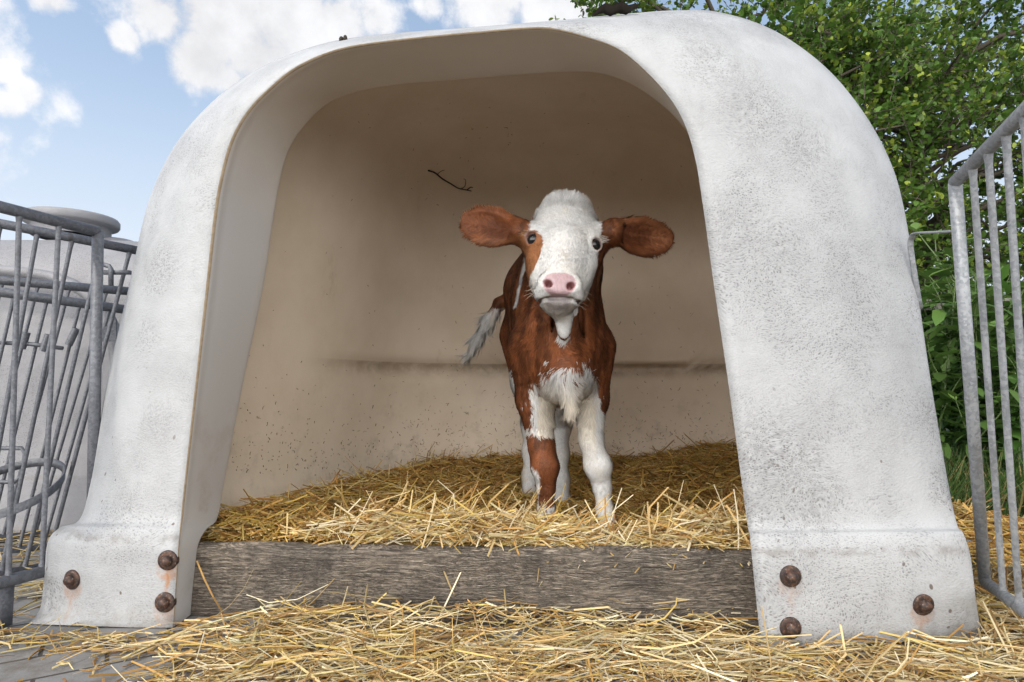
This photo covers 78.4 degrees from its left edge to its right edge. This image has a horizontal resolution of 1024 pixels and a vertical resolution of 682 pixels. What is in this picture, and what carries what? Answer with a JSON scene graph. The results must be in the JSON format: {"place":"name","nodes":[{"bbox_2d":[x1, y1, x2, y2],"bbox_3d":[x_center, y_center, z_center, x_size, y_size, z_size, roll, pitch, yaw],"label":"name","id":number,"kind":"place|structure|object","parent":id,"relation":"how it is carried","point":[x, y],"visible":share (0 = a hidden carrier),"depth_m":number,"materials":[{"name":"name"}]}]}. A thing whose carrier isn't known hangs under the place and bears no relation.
{"place":"outdoors","nodes":[
{"label":"outdoors","id":0,"kind":"place"},
{"bbox_2d":[0,534,1023,681],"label":"paving","id":1,"kind":"structure","parent":0,"point":[16,666],"depth_m":1.16,"materials":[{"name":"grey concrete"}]},
{"bbox_2d":[0,201,103,628],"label":"fence panel","id":2,"kind":"object","parent":1,"relation":"on","point":[9,580],"visible":0.85,"depth_m":1.39,"materials":[{"name":"metal"}]},
{"bbox_2d":[0,287,123,554],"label":"fence panel","id":3,"kind":"object","parent":1,"relation":"on","point":[46,300],"visible":0.73,"depth_m":1.90,"materials":[{"name":"metal"}]},
{"bbox_2d":[0,276,128,542],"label":"fence panel","id":4,"kind":"object","parent":1,"relation":"on","point":[38,284],"visible":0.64,"depth_m":2.06,"materials":[{"name":"metal"}]},
{"bbox_2d":[0,219,136,575],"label":"fence panel","id":5,"kind":"object","parent":1,"relation":"on","point":[37,232],"visible":0.75,"depth_m":1.68,"materials":[{"name":"metal"}]},
{"bbox_2d":[0,206,137,533],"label":"calf hutch","id":6,"kind":"object","parent":1,"relation":"on","point":[79,269],"visible":0.26,"depth_m":2.23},
{"bbox_2d":[30,10,981,647],"bbox_3d":[0.159,-0.083,2.076,2.358,1.450,1.718,0,-4,0],"label":"calf hutch","id":7,"kind":"object","parent":1,"relation":"on","point":[748,162],"visible":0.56,"depth_m":1.39,"materials":[{"name":"plastic"}]},
{"bbox_2d":[339,35,346,40],"bbox_3d":[-0.406,-0.729,1.509,0.020,0.017,0.011,0,-4,0],"label":"dirt lump","id":8,"kind":"object","parent":7,"relation":"on","point":[344,37],"visible":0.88,"depth_m":1.51,"materials":[{"name":"brown"}]},
{"bbox_2d":[428,170,472,190],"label":"twig","id":9,"kind":"object","parent":7,"relation":"attached to","point":[449,182],"visible":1,"depth_m":2.42,"materials":[{"name":"brown"}]},
{"bbox_2d":[232,92,730,475],"bbox_3d":[0.044,-0.133,2.304,1.826,1.253,0.762,1,-4,-13],"label":"straw chaff","id":10,"kind":"object","parent":7,"relation":"attached to","point":[467,412],"visible":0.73,"depth_m":2.56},
{"bbox_2d":[592,2,638,15],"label":"dry leaf","id":11,"kind":"object","parent":7,"relation":"on","point":[616,8],"visible":0.99,"depth_m":1.46,"materials":[{"name":"brown plant"}]},
{"bbox_2d":[907,101,1023,618],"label":"fence panel","id":12,"kind":"object","parent":7,"relation":"attached to","point":[1006,129],"visible":1,"depth_m":1.12,"materials":[{"name":"metal"}]},
{"bbox_2d":[0,530,1023,681],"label":"loose straw","id":13,"kind":"object","parent":1,"relation":"on","point":[964,668],"visible":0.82,"depth_m":1.14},
{"bbox_2d":[200,433,1023,572],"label":"straw bedding","id":14,"kind":"object","parent":1,"relation":"on","point":[690,498],"visible":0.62,"depth_m":1.50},
{"bbox_2d":[455,188,674,529],"bbox_3d":[0.055,0.079,1.903,0.545,0.915,0.995,1,-4,-16],"label":"calf","id":15,"kind":"object","parent":14,"relation":"on","point":[557,341],"visible":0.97,"depth_m":1.60},
{"bbox_2d":[0,0,1023,383],"label":"sky","id":16,"kind":"structure","parent":0,"point":[96,96],"materials":[{"name":"blue"}]},
{"bbox_2d":[942,428,1023,518],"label":"grass","id":17,"kind":"structure","parent":0,"point":[959,488],"depth_m":2.20,"materials":[{"name":"green plant"}]},
{"bbox_3d":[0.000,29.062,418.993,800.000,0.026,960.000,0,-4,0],"label":"ground","id":18,"kind":"structure","parent":0,"visible":0},
{"bbox_2d":[549,0,988,264],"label":"tree","id":19,"kind":"object","parent":18,"relation":"on","point":[810,39],"visible":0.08,"depth_m":4.91,"materials":[{"name":"green plant"}]},
{"bbox_2d":[782,0,1023,372],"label":"tree","id":20,"kind":"object","parent":18,"relation":"on","point":[962,66],"visible":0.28,"depth_m":5.47,"materials":[{"name":"green plant"}]},
{"bbox_2d":[925,336,943,423],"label":"tall weed","id":21,"kind":"object","parent":18,"relation":"on","point":[939,419],"visible":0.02,"depth_m":2.58,"materials":[{"name":"green plant"}]},
{"bbox_2d":[921,285,952,457],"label":"tall weed","id":22,"kind":"object","parent":18,"relation":"on","point":[924,299],"visible":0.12,"depth_m":3.39,"materials":[{"name":"green plant"}]},
{"bbox_2d":[920,278,958,445],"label":"tall weed","id":23,"kind":"object","parent":18,"relation":"on","point":[929,312],"visible":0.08,"depth_m":3.41,"materials":[{"name":"green plant"}]},
{"bbox_2d":[923,319,956,460],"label":"tall weed","id":24,"kind":"object","parent":18,"relation":"on","point":[936,396],"visible":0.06,"depth_m":2.98,"materials":[{"name":"green plant"}]},
{"bbox_2d":[918,271,966,458],"bbox_3d":[2.088,0.178,2.932,0.299,1.044,0.333,-4,-5,43],"label":"tall weed","id":25,"kind":"object","parent":18,"relation":"on","point":[940,285],"visible":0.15,"depth_m":3.01,"materials":[{"name":"green plant"}]},
{"bbox_2d":[907,222,978,474],"bbox_3d":[1.789,0.072,2.567,0.332,1.206,0.276,-1,-4,15],"label":"tall weed","id":26,"kind":"object","parent":18,"relation":"on","point":[943,401],"visible":0.74,"depth_m":2.56,"materials":[{"name":"green plant"}]},
{"bbox_2d":[926,290,964,456],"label":"tall weed","id":27,"kind":"object","parent":18,"relation":"on","point":[944,424],"visible":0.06,"depth_m":3.07,"materials":[{"name":"green plant"}]},
{"bbox_2d":[921,281,973,451],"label":"tall weed","id":28,"kind":"object","parent":18,"relation":"on","point":[945,333],"visible":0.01,"depth_m":3.49,"materials":[{"name":"green plant"}]},
{"bbox_2d":[935,342,962,446],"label":"tall weed","id":29,"kind":"object","parent":18,"relation":"on","point":[938,388],"visible":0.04,"depth_m":2.96,"materials":[{"name":"green plant"}]},
{"bbox_2d":[922,257,994,449],"bbox_3d":[1.980,0.154,2.773,0.246,1.071,0.294,2,-4,-30],"label":"tall weed","id":30,"kind":"object","parent":18,"relation":"on","point":[953,362],"visible":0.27,"depth_m":2.78,"materials":[{"name":"green plant"}]},
{"bbox_2d":[920,298,1011,428],"bbox_3d":[3.067,0.230,3.852,1.907,1.106,0.123,2,-4,-26],"label":"weed","id":31,"kind":"object","parent":18,"relation":"on","point":[940,307],"visible":0.04,"depth_m":3.49,"materials":[{"name":"green plant"}]},
{"bbox_2d":[939,252,1004,476],"bbox_3d":[2.115,0.137,2.862,0.256,1.118,0.308,-3,-5,40],"label":"tall weed","id":32,"kind":"object","parent":18,"relation":"on","point":[991,299],"visible":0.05,"depth_m":2.81,"materials":[{"name":"green plant"}]},
{"bbox_2d":[940,349,1014,459],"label":"tall weed","id":33,"kind":"object","parent":18,"relation":"on","point":[953,371],"visible":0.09,"depth_m":2.80,"materials":[{"name":"green plant"}]},
{"bbox_2d":[940,270,1019,482],"bbox_3d":[1.817,0.200,2.415,0.297,0.931,0.266,-1,-4,17],"label":"tall weed","id":34,"kind":"object","parent":18,"relation":"on","point":[977,343],"visible":0.45,"depth_m":2.42,"materials":[{"name":"green plant"}]},
{"bbox_2d":[936,276,1023,461],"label":"tall weed","id":35,"kind":"object","parent":18,"relation":"on","point":[1006,286],"visible":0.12,"depth_m":2.65,"materials":[{"name":"green plant"}]},
{"bbox_2d":[951,288,1012,454],"bbox_3d":[2.335,0.209,3.113,0.350,1.007,0.318,4,-6,-45],"label":"tall weed","id":36,"kind":"object","parent":18,"relation":"on","point":[1008,360],"visible":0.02,"depth_m":3.05,"materials":[{"name":"green plant"}]},
{"bbox_2d":[959,319,1014,470],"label":"tall weed","id":37,"kind":"object","parent":18,"relation":"on","point":[982,384],"visible":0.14,"depth_m":2.63,"materials":[{"name":"green plant"}]},
{"bbox_2d":[955,320,1021,474],"bbox_3d":[1.974,0.297,2.566,0.222,0.757,0.226,0,-4,4],"label":"tall weed","id":38,"kind":"object","parent":18,"relation":"on","point":[994,352],"visible":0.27,"depth_m":2.56,"materials":[{"name":"green plant"}]},
{"bbox_2d":[962,328,1020,478],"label":"tall weed","id":39,"kind":"object","parent":18,"relation":"on","point":[992,342],"visible":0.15,"depth_m":2.63,"materials":[{"name":"green plant"}]},
{"bbox_2d":[971,262,1015,367],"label":"tall weed","id":40,"kind":"object","parent":18,"relation":"on","point":[1001,265],"visible":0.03,"depth_m":3.52,"materials":[{"name":"green plant"}]},
{"bbox_2d":[976,263,1017,438],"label":"tall weed","id":41,"kind":"object","parent":18,"relation":"on","point":[990,295],"depth_m":3.27,"materials":[{"name":"green plant"}]},
{"bbox_2d":[970,264,1023,458],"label":"tall weed","id":42,"kind":"object","parent":18,"relation":"on","point":[1004,270],"visible":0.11,"depth_m":2.82,"materials":[{"name":"green plant"}]},
{"bbox_2d":[972,288,1023,466],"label":"tall weed","id":43,"kind":"object","parent":18,"relation":"on","point":[1008,322],"visible":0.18,"depth_m":2.62,"materials":[{"name":"green plant"}]},
{"bbox_2d":[981,328,1023,478],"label":"tall weed","id":44,"kind":"object","parent":18,"relation":"on","point":[1016,432],"visible":0.34,"depth_m":2.45,"materials":[{"name":"green plant"}]}
]}

